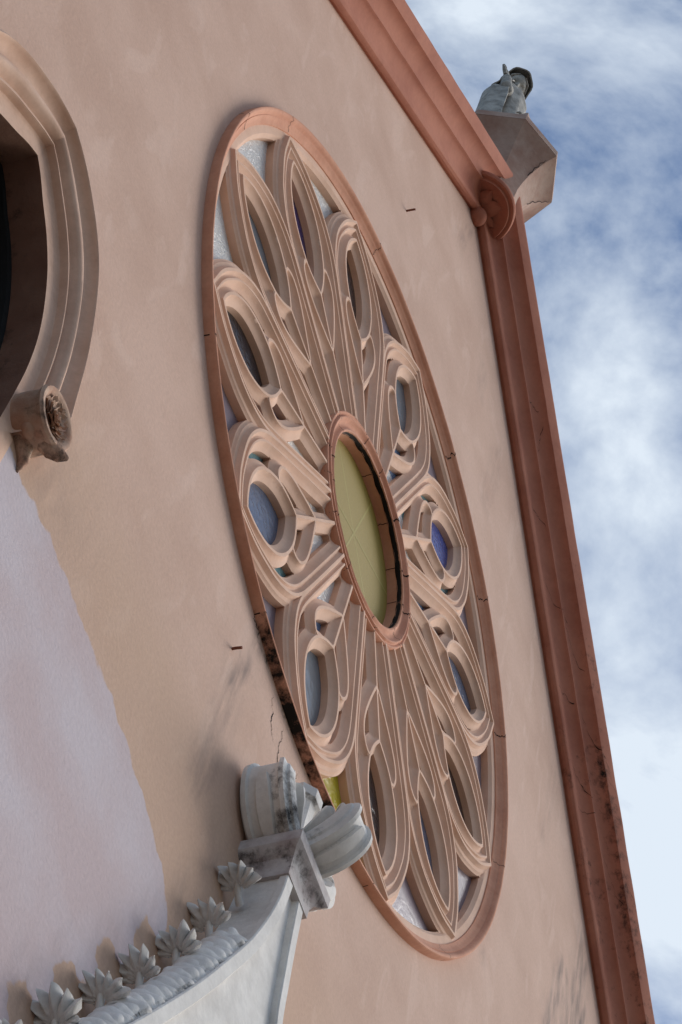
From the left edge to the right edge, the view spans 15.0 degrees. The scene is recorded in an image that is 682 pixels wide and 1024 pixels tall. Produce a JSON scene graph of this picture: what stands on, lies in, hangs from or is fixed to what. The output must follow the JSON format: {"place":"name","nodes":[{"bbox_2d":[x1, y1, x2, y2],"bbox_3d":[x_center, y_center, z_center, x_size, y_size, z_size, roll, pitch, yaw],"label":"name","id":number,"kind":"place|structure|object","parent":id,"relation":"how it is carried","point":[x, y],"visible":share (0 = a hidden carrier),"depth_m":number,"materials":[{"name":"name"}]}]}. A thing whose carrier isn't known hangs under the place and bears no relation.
{"place":"outdoors","nodes":[
{"label":"outdoors","id":0,"kind":"place"},
{"bbox_2d":[405,0,681,1023],"label":"sky","id":1,"kind":"structure","parent":0,"point":[605,253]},
{"label":"ground","id":2,"kind":"structure","parent":0,"visible":0},
{"bbox_2d":[0,0,654,1023],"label":"church facade","id":3,"kind":"structure","parent":2,"relation":"on","point":[142,720],"depth_m":10.13,"materials":[{"name":"paint"}]},
{"bbox_2d":[0,28,98,472],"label":"pointed window","id":4,"kind":"structure","parent":3,"relation":"attached to","point":[40,384],"depth_m":8.82,"materials":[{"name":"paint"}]},
{"bbox_2d":[0,757,372,1023],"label":"crocketed gablet","id":5,"kind":"object","parent":3,"relation":"attached to","point":[298,848],"visible":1,"depth_m":8.80,"materials":[{"name":"white stone"}]},
{"bbox_2d":[232,646,242,649],"bbox_3d":[-0.395,0.513,9.724,0.049,0.014,0.012,-9,-66,14],"label":"iron pin","id":6,"kind":"object","parent":3,"relation":"attached to","point":[237,647],"visible":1,"depth_m":9.72,"materials":[{"name":"brown metal"}]},
{"bbox_2d":[201,106,507,960],"bbox_3d":[0.079,0.094,12.018,0.198,4.014,4.014,-13,-67,15],"label":"rose window","id":7,"kind":"structure","parent":3,"relation":"attached to","point":[355,536],"depth_m":11.85,"materials":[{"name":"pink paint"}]},
{"bbox_2d":[475,110,557,222],"bbox_3d":[0.980,-2.129,16.707,0.774,1.030,0.774,-36,-75,23],"label":"statue pedestal","id":8,"kind":"object","parent":3,"relation":"on","point":[526,149],"visible":0.45,"depth_m":16.70,"materials":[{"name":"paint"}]},
{"bbox_2d":[476,64,532,113],"bbox_3d":[1.109,-2.672,17.724,0.458,1.699,0.368,41,-65,-11],"label":"statue","id":9,"kind":"object","parent":8,"relation":"on","point":[509,91],"visible":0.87,"depth_m":17.82,"materials":[{"name":"stone"}]}
]}

